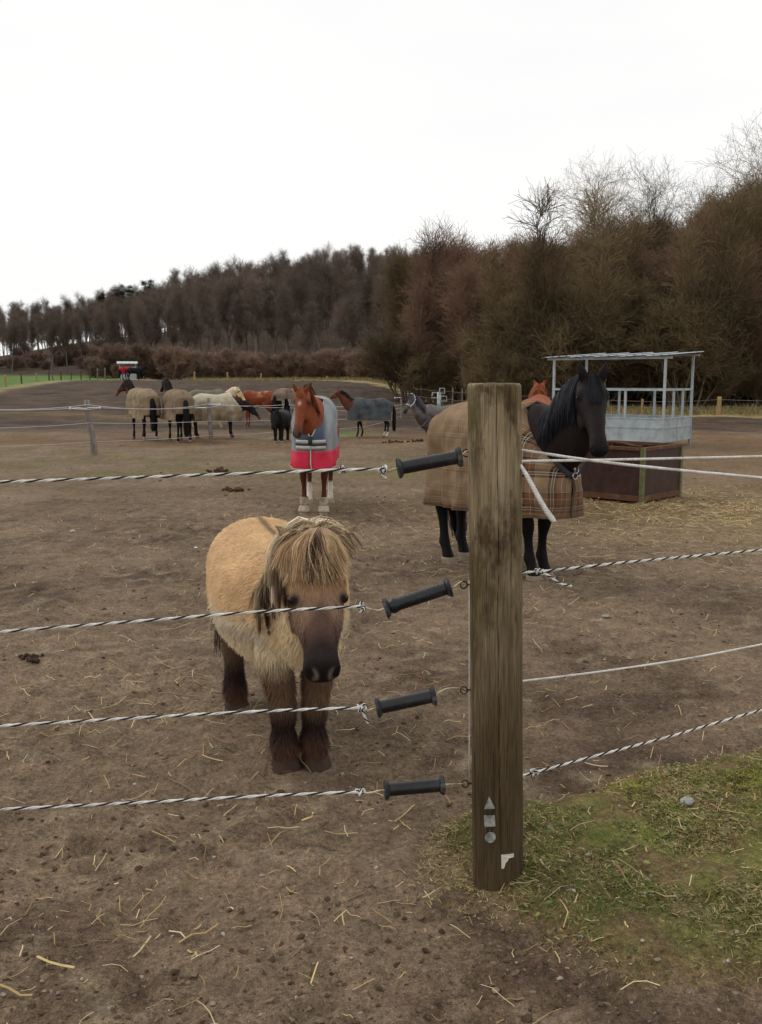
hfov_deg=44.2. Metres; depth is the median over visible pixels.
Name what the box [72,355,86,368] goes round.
shrub
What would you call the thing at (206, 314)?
tree
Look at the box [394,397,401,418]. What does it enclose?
fence post
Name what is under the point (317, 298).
tree
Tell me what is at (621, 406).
fence wire
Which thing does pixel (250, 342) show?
tree
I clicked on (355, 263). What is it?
tree
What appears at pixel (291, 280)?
tree
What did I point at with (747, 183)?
bare tree
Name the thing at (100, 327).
tree
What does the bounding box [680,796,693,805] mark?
stone
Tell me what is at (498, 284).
bare tree
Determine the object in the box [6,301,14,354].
tree
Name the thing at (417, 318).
bare tree
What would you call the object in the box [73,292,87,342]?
tree
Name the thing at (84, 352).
shrub
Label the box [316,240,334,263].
tree
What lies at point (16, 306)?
tree
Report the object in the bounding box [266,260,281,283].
tree
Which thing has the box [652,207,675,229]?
bare tree
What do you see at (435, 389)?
bare shrub
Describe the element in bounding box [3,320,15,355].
tree
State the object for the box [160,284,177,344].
tree
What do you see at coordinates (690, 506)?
straw
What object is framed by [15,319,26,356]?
tree
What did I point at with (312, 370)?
shrub
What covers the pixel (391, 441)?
manure pile
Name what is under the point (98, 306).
tree
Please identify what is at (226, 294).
tree
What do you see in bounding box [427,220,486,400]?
bare tree
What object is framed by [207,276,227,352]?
tree
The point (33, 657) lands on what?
manure pile
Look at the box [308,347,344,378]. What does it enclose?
shrub
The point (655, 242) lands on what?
bare tree
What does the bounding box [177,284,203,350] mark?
tree
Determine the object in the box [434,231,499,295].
bare tree
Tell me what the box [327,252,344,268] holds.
tree
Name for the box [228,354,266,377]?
shrub
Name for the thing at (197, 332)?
tree
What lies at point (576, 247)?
bare tree
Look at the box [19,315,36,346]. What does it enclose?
tree
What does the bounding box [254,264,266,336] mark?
tree
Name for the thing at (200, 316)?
tree
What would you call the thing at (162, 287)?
tree
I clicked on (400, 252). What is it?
tree
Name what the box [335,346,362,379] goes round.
shrub
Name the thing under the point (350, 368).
shrub
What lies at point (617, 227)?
bare tree
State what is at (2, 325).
tree
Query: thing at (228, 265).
tree
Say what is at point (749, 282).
bare tree
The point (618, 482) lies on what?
feed crate
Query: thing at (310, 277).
tree
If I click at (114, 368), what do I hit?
shrub
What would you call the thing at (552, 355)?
bare tree
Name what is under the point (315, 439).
horse
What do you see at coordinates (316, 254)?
tree
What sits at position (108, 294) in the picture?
tree
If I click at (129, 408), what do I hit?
fence wire
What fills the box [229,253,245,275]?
tree
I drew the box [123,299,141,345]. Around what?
tree
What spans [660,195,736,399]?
bare tree
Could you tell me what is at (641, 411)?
fence post
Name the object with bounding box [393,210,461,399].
bare tree
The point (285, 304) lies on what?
tree
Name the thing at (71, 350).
shrub
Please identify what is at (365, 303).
tree
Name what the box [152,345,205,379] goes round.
shrub
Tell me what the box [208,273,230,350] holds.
tree
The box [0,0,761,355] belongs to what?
sky
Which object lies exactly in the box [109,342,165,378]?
shrub
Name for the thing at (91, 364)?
shrub
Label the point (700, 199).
bare tree
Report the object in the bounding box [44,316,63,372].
tree
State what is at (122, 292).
pine tree
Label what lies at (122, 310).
tree
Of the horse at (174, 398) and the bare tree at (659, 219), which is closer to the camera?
the horse at (174, 398)
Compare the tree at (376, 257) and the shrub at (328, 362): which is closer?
the shrub at (328, 362)
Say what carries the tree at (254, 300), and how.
on the ground at (376, 838)
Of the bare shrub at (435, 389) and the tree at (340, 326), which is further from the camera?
the tree at (340, 326)
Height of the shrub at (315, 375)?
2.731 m
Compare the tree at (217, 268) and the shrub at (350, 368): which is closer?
the shrub at (350, 368)
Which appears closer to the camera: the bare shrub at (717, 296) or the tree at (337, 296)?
the bare shrub at (717, 296)
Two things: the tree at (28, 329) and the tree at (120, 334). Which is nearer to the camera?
the tree at (120, 334)
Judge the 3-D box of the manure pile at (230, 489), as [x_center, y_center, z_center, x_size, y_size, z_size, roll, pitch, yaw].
[-2.205,-0.338,14.058,0.457,0.090,0.305,3,9,23]
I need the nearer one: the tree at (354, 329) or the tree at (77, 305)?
the tree at (354, 329)
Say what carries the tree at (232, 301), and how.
on the ground at (376, 838)
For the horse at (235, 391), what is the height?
1.509 m
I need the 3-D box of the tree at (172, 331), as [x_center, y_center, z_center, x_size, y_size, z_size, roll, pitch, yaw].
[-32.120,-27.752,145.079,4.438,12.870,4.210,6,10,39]
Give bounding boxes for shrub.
[4,355,31,369]
[15,347,43,365]
[20,351,43,367]
[26,352,51,366]
[38,360,51,369]
[50,355,65,365]
[55,350,77,364]
[56,342,88,361]
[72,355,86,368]
[74,346,98,357]
[82,356,106,377]
[86,342,134,377]
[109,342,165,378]
[110,363,136,377]
[143,346,194,379]
[148,357,182,379]
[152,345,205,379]
[178,349,204,379]
[187,364,209,379]
[198,367,221,378]
[201,346,252,379]
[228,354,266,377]
[240,351,279,379]
[244,367,262,379]
[265,352,281,377]
[276,350,311,378]
[276,363,290,378]
[292,359,319,378]
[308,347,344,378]
[312,368,325,378]
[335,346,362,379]
[338,347,375,378]
[355,329,443,400]
[368,367,380,379]
[380,322,425,397]
[394,295,460,400]
[395,341,465,405]
[410,319,456,399]
[419,277,524,391]
[430,318,472,400]
[433,251,518,294]
[448,320,524,399]
[462,286,610,400]
[462,346,527,384]
[490,351,559,400]
[509,277,635,396]
[546,261,672,400]
[560,299,658,403]
[607,266,665,402]
[619,267,761,408]
[619,289,760,408]
[645,243,695,280]
[681,218,761,309]
[687,355,741,405]
[702,339,761,402]
[734,363,761,402]
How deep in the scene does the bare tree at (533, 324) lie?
48.01 m
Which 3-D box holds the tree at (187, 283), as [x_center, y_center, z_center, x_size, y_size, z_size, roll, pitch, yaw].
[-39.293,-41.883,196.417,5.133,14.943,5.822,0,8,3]
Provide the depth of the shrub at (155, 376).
125.93 m
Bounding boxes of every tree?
[0,309,7,355]
[0,313,7,359]
[0,320,11,355]
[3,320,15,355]
[4,321,23,371]
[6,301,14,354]
[7,313,19,347]
[8,298,25,345]
[15,304,30,319]
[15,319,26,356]
[17,317,28,344]
[17,322,30,367]
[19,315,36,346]
[27,318,39,349]
[28,301,45,349]
[28,307,40,348]
[28,311,41,349]
[29,297,47,349]
[32,312,45,356]
[39,312,53,360]
[42,314,56,345]
[43,298,54,344]
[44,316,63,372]
[46,305,55,351]
[51,312,62,352]
[52,307,63,353]
[56,317,79,372]
[59,292,74,342]
[60,309,74,342]
[63,305,73,348]
[66,308,84,337]
[67,309,83,348]
[69,313,87,355]
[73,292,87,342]
[73,300,81,313]
[73,304,88,342]
[76,306,92,344]
[84,305,103,346]
[85,299,93,345]
[89,307,109,347]
[90,299,98,344]
[90,310,101,345]
[93,289,104,300]
[94,301,105,316]
[96,292,109,303]
[100,303,126,345]
[102,307,121,346]
[103,310,110,346]
[104,287,117,303]
[106,294,118,309]
[109,289,128,310]
[109,299,125,331]
[111,283,127,310]
[117,295,127,343]
[118,284,133,298]
[118,303,139,344]
[120,299,128,345]
[120,299,149,344]
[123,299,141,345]
[124,293,139,310]
[126,284,141,335]
[128,299,157,377]
[134,278,153,295]
[136,290,155,348]
[138,294,165,347]
[141,286,154,297]
[142,298,163,347]
[147,289,157,347]
[147,290,165,347]
[153,283,169,340]
[156,288,169,345]
[160,279,172,292]
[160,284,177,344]
[161,289,187,346]
[161,293,187,345]
[166,285,196,377]
[167,266,184,290]
[167,281,189,350]
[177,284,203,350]
[179,292,206,350]
[180,270,194,282]
[182,263,204,279]
[184,276,197,344]
[186,276,226,350]
[188,278,208,364]
[189,278,204,351]
[195,274,211,342]
[200,260,223,284]
[204,274,217,350]
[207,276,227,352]
[208,263,220,286]
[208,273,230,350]
[209,260,224,278]
[209,270,249,349]
[216,270,233,337]
[218,265,234,334]
[220,259,237,276]
[221,271,240,349]
[225,292,249,349]
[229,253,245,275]
[231,271,268,354]
[231,272,254,352]
[236,266,267,344]
[239,272,254,343]
[242,274,268,352]
[253,266,271,342]
[254,254,277,276]
[254,262,268,291]
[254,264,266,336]
[256,277,288,352]
[265,254,278,278]
[265,271,286,351]
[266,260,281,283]
[269,280,297,351]
[275,247,288,265]
[278,265,294,344]
[278,269,302,355]
[279,260,300,346]
[281,257,291,268]
[287,268,313,354]
[290,259,307,328]
[293,300,322,358]
[295,267,310,332]
[296,274,334,350]
[302,251,316,267]
[303,255,322,340]
[305,256,339,350]
[311,252,341,348]
[312,247,319,259]
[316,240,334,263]
[326,291,362,348]
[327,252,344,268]
[329,251,343,266]
[329,257,345,335]
[330,270,347,348]
[333,255,352,344]
[334,278,368,350]
[336,261,366,348]
[340,248,350,262]
[345,242,358,263]
[346,249,368,326]
[353,266,367,333]
[357,271,377,332]
[360,253,386,334]
[363,260,390,338]
[365,251,383,267]
[365,273,395,341]
[366,247,376,264]
[367,239,424,340]
[376,256,391,321]
[383,246,390,259]
[387,244,422,313]
[388,243,401,257]
[392,246,406,258]
[392,268,445,403]
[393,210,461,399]
[396,252,447,299]
[408,245,435,300]
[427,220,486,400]
[430,267,487,399]
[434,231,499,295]
[435,246,491,399]
[451,283,494,373]
[460,277,508,370]
[464,234,521,341]
[474,235,514,279]
[478,239,502,275]
[494,290,529,397]
[496,230,522,270]
[502,228,556,310]
[503,177,588,389]
[504,235,524,272]
[505,236,559,393]
[512,232,540,266]
[517,230,580,338]
[526,293,570,396]
[542,146,652,269]
[559,219,587,250]
[560,180,640,405]
[560,325,591,386]
[563,239,592,268]
[563,284,595,372]
[570,204,639,320]
[588,253,630,341]
[593,205,665,293]
[600,146,706,257]
[602,206,667,290]
[621,248,660,384]
[624,230,667,256]
[645,247,668,290]
[648,232,695,298]
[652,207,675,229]
[652,219,718,404]
[653,213,687,257]
[658,169,743,275]
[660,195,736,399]
[670,220,700,253]
[683,184,758,335]
[686,169,761,404]
[688,193,729,226]
[689,110,761,332]
[703,186,761,335]
[719,238,761,354]
[720,232,761,403]
[723,229,761,333]
[727,187,761,239]
[728,165,761,198]
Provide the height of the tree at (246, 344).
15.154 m
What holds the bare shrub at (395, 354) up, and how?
on the ground at (376, 838)
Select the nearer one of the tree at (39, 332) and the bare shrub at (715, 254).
the bare shrub at (715, 254)
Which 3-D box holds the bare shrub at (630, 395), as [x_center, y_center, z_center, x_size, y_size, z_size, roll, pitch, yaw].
[13.683,-10.099,54.008,10.436,8.633,7.953,1,8,9]
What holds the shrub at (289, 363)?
on the ground at (376, 838)
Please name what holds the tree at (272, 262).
on the ground at (376, 838)
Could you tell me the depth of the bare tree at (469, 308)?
51.82 m
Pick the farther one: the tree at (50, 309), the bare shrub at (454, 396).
the tree at (50, 309)
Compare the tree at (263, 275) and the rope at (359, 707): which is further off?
the tree at (263, 275)
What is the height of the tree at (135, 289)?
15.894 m
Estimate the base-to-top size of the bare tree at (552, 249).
12.412 m
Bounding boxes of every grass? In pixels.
[182,376,761,415]
[399,745,761,1010]
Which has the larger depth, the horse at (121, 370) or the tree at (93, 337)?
the tree at (93, 337)
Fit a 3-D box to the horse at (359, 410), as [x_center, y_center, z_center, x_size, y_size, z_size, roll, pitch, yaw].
[-0.556,-2.867,27.124,2.027,1.448,0.557,-1,8,-9]
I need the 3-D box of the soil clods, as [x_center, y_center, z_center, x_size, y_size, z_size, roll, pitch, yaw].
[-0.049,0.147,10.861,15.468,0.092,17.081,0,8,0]
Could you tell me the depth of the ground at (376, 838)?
4.34 m
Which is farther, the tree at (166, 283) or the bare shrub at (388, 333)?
the tree at (166, 283)
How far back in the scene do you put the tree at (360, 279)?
170.97 m
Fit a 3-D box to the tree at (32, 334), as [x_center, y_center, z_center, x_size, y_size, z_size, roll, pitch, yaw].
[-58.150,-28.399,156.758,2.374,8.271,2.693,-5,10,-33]
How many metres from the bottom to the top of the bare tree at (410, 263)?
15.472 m
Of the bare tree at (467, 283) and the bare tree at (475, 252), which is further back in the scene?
the bare tree at (475, 252)
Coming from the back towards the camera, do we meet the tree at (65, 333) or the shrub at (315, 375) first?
the tree at (65, 333)
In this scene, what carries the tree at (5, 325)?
on the ground at (376, 838)
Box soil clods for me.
[0,461,761,1023]
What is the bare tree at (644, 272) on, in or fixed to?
on the ground at (376, 838)
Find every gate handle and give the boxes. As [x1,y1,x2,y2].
[363,686,465,717]
[363,775,467,799]
[366,577,465,617]
[384,446,467,477]
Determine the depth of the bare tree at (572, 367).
49.27 m
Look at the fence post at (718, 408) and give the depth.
43.66 m
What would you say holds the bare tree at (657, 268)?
on the ground at (376, 838)
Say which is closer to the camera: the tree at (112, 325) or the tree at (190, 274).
the tree at (112, 325)
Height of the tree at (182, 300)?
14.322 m
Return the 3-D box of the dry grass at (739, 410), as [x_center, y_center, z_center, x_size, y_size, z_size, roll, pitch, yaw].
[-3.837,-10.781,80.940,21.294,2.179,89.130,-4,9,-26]
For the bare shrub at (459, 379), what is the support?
on the ground at (376, 838)
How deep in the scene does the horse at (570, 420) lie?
7.55 m
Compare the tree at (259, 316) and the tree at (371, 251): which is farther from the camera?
the tree at (371, 251)
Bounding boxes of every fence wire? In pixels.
[0,403,397,410]
[0,405,396,410]
[0,417,397,446]
[9,412,398,427]
[415,388,758,401]
[418,396,761,407]
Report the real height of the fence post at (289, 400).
1.256 m
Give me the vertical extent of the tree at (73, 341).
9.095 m
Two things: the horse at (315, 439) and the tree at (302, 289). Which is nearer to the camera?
the horse at (315, 439)
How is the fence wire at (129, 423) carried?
attached to the fence post at (92, 437)
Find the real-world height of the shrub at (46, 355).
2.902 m
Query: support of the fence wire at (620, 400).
attached to the fence post at (641, 411)
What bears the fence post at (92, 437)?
on the ground at (376, 838)
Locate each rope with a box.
[0,465,387,482]
[0,601,365,632]
[0,703,368,726]
[0,787,365,810]
[520,464,555,522]
[522,449,761,478]
[522,455,761,462]
[522,549,761,586]
[523,643,761,681]
[523,709,761,778]
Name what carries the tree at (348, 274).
on the ground at (376, 838)
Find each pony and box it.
[205,513,365,774]
[270,399,290,443]
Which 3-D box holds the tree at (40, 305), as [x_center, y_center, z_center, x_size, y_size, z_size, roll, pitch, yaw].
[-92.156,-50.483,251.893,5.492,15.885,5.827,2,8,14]
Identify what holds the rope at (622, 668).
attached to the fence post at (494, 449)
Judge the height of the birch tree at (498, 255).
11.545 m
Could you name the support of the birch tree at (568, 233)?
on the ground at (376, 838)
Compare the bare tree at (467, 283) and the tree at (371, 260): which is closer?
the bare tree at (467, 283)
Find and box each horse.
[115,377,160,440]
[118,367,131,379]
[125,366,149,380]
[160,376,195,441]
[189,387,244,428]
[191,392,260,438]
[227,387,280,427]
[271,382,315,410]
[290,382,339,514]
[329,388,395,437]
[403,393,451,455]
[423,362,608,580]
[523,379,550,405]
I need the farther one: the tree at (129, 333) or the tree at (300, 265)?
the tree at (300, 265)
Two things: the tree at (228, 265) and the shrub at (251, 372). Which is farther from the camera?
the tree at (228, 265)
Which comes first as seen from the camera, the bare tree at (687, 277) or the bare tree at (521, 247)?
the bare tree at (687, 277)
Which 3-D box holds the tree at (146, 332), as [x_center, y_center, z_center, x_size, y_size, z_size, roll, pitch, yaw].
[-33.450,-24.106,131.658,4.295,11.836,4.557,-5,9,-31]
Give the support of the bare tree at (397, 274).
on the ground at (376, 838)
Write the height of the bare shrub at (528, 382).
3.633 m
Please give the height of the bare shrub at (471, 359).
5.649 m
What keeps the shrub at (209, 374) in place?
on the ground at (376, 838)
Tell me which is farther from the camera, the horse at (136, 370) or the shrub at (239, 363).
the shrub at (239, 363)
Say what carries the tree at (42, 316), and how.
on the ground at (376, 838)
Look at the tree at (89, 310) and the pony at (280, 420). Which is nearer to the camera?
the pony at (280, 420)
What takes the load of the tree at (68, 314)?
on the ground at (376, 838)
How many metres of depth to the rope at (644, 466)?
2.84 m
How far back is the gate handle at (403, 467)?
2.80 m
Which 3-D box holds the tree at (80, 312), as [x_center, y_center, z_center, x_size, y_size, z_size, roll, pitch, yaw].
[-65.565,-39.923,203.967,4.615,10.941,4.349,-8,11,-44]
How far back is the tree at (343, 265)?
165.63 m
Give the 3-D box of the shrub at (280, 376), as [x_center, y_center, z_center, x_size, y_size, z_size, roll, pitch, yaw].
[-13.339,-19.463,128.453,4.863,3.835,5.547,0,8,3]
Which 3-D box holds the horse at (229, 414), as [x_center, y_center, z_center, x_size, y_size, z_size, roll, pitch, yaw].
[-4.522,-2.751,26.848,2.173,1.324,0.664,-3,8,-17]
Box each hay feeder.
[117,361,137,379]
[544,351,703,443]
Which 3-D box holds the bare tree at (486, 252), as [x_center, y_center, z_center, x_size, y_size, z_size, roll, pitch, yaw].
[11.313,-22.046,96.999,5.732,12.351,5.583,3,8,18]
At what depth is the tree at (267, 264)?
250.96 m
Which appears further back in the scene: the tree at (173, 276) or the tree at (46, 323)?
the tree at (173, 276)
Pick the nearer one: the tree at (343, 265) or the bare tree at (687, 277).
the bare tree at (687, 277)
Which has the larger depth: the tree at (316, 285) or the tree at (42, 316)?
the tree at (42, 316)
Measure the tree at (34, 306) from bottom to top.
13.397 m
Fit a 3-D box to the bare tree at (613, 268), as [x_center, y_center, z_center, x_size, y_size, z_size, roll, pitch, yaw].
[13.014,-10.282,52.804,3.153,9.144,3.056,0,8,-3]
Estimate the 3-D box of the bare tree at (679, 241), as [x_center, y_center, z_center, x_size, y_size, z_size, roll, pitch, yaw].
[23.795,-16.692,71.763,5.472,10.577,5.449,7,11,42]
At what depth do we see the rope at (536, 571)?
3.21 m
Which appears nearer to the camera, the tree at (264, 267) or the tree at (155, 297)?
the tree at (155, 297)
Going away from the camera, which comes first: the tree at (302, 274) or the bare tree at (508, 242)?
the bare tree at (508, 242)
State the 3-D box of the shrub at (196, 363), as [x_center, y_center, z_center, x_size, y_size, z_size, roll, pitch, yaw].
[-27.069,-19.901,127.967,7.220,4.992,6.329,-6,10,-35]
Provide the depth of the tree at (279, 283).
158.70 m
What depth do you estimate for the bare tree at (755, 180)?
57.58 m
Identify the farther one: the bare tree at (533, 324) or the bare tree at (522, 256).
the bare tree at (522, 256)
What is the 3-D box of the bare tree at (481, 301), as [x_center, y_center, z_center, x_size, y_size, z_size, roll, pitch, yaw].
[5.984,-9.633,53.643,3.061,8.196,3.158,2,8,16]
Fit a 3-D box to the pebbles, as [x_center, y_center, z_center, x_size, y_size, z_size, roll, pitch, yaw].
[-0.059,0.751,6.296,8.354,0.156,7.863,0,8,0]
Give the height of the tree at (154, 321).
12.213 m
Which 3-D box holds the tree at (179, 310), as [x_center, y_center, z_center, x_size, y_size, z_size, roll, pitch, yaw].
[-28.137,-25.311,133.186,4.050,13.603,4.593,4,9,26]
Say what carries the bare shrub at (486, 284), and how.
on the ground at (376, 838)
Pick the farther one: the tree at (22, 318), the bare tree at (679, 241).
the tree at (22, 318)
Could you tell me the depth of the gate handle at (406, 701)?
2.88 m
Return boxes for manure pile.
[18,653,43,662]
[206,466,227,472]
[222,486,250,491]
[382,439,409,442]
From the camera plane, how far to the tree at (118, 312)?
171.00 m
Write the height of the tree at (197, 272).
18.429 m
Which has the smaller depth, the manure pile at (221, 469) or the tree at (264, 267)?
the manure pile at (221, 469)
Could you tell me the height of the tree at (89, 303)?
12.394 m
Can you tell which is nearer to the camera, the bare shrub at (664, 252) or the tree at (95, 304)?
the bare shrub at (664, 252)
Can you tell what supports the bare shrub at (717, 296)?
on the ground at (376, 838)
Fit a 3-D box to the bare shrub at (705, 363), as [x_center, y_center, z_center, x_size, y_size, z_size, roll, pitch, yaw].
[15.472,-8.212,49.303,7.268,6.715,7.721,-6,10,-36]
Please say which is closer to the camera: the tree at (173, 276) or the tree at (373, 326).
the tree at (373, 326)
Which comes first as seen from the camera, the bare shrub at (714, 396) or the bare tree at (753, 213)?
the bare shrub at (714, 396)
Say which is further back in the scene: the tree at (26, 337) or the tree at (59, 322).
the tree at (59, 322)
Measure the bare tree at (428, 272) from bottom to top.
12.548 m
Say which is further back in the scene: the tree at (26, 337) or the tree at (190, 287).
the tree at (190, 287)
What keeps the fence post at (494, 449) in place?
on the ground at (376, 838)
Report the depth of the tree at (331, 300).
151.51 m
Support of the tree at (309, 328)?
on the ground at (376, 838)
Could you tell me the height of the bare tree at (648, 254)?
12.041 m
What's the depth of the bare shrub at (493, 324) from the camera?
48.61 m
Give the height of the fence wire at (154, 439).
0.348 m
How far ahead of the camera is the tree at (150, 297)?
166.35 m
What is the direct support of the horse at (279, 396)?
on the ground at (376, 838)
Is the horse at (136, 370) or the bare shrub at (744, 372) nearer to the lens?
the bare shrub at (744, 372)
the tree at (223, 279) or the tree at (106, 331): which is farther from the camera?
the tree at (223, 279)
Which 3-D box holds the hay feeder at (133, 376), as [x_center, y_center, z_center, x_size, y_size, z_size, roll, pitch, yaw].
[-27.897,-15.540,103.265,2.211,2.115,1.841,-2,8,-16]
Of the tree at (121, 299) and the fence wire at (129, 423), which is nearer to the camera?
the fence wire at (129, 423)
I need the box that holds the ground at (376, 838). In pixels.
[0,308,761,1023]
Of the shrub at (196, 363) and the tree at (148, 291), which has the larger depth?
the tree at (148, 291)
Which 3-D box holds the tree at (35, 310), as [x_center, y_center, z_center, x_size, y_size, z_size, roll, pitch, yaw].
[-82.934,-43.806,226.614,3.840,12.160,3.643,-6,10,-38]
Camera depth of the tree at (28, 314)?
248.27 m
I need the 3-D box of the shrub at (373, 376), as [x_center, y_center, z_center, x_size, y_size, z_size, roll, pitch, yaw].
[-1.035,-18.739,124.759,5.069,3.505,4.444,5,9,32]
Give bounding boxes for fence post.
[69,400,100,454]
[194,398,219,442]
[288,399,291,432]
[364,421,366,433]
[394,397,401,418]
[460,383,522,891]
[640,399,643,414]
[716,397,721,414]
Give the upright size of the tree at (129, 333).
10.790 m
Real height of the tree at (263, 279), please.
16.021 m
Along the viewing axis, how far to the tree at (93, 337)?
159.95 m
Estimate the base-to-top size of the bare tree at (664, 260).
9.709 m
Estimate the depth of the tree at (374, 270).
157.34 m
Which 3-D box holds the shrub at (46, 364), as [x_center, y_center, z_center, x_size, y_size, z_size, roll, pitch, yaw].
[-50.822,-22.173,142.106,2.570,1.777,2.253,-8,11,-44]
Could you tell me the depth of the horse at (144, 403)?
25.93 m
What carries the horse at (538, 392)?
on the ground at (376, 838)
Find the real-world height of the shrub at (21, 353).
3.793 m
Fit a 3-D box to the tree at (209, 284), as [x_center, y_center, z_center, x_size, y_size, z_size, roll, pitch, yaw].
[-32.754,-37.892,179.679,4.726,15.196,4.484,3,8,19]
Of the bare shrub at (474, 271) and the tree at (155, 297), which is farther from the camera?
the tree at (155, 297)
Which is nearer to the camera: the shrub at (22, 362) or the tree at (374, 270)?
the shrub at (22, 362)
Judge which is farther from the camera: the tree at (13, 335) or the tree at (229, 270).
the tree at (229, 270)
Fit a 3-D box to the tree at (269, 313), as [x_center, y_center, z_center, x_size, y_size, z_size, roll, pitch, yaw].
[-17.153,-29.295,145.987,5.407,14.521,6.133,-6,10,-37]
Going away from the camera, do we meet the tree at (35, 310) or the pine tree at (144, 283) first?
the tree at (35, 310)
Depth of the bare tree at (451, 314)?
58.51 m
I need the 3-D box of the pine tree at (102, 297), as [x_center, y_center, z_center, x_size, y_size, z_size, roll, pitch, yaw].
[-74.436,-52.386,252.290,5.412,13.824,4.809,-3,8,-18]
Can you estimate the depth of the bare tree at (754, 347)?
50.66 m
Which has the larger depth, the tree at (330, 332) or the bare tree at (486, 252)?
the tree at (330, 332)
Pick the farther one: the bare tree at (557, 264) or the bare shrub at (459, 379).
the bare shrub at (459, 379)
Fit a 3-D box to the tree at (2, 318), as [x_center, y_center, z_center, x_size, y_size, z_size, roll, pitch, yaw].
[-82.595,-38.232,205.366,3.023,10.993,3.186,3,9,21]
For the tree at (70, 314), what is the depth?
177.07 m
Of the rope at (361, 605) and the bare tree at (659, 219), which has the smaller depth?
the rope at (361, 605)
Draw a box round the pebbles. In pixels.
[0,539,756,1023]
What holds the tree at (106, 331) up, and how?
on the ground at (376, 838)
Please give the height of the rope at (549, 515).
0.213 m
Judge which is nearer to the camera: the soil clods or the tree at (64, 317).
the soil clods
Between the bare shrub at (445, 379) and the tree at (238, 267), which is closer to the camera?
the bare shrub at (445, 379)
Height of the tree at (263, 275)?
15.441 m
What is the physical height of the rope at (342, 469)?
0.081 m
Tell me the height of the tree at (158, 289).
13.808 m
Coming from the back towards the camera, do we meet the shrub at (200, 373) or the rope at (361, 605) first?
the shrub at (200, 373)
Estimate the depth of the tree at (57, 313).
192.24 m
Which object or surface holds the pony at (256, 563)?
on the ground at (376, 838)
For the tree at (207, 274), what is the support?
on the ground at (376, 838)
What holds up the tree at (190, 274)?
on the ground at (376, 838)
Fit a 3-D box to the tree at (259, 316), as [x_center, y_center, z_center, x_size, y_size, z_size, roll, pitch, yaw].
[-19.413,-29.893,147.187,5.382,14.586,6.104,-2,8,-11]
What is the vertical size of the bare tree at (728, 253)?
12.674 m
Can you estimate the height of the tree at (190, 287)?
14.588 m
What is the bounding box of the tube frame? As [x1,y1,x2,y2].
[431,388,446,405]
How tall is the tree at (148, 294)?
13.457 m
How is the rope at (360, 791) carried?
attached to the gate handle at (414, 787)
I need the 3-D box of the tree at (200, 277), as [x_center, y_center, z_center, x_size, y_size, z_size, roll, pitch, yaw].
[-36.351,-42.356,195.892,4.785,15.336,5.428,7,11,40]
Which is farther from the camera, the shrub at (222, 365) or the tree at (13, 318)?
the tree at (13, 318)
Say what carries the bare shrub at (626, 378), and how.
on the ground at (376, 838)
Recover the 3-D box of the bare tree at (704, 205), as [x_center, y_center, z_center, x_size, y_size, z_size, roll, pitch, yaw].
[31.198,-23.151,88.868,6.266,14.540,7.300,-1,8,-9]
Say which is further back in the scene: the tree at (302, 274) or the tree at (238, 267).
the tree at (238, 267)
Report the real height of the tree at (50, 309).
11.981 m
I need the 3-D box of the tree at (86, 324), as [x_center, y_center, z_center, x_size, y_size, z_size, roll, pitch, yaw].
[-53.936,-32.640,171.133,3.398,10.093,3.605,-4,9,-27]
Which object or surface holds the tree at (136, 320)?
on the ground at (376, 838)
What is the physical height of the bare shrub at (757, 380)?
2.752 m
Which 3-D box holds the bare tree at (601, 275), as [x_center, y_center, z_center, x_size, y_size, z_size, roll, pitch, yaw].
[11.492,-11.183,49.669,4.352,12.814,4.339,-1,8,-4]
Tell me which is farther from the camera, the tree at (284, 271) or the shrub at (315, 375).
the tree at (284, 271)
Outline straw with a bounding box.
[0,380,761,1023]
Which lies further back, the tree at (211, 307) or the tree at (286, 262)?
the tree at (286, 262)
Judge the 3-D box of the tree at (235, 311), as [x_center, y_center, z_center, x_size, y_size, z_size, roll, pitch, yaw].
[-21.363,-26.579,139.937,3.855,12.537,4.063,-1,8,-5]
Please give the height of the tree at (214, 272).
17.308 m
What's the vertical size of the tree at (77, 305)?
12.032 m
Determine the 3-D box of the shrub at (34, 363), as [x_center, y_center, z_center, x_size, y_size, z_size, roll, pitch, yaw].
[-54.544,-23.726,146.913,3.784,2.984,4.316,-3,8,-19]
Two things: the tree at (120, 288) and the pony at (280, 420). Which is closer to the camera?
the pony at (280, 420)
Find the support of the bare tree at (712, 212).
on the ground at (376, 838)
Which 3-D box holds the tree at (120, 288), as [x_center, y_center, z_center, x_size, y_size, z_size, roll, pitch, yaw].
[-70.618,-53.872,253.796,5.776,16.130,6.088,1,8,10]
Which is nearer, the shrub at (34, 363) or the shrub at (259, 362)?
the shrub at (259, 362)
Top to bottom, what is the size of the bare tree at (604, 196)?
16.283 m
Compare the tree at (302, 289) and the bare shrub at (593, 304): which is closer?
the bare shrub at (593, 304)
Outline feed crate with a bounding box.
[581,440,683,503]
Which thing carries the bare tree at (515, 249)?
on the ground at (376, 838)
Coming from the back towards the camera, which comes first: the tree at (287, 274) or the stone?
the tree at (287, 274)
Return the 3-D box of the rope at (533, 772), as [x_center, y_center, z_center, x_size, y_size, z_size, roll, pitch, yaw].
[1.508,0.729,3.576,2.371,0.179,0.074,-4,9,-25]
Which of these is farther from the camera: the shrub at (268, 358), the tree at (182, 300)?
the tree at (182, 300)
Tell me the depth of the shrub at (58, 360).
147.68 m
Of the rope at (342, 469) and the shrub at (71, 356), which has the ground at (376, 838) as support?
the shrub at (71, 356)
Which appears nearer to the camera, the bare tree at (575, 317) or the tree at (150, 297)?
the bare tree at (575, 317)
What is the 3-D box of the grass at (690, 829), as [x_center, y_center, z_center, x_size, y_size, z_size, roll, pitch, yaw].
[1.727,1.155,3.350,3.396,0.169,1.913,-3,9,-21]
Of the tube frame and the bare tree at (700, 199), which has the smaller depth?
the tube frame

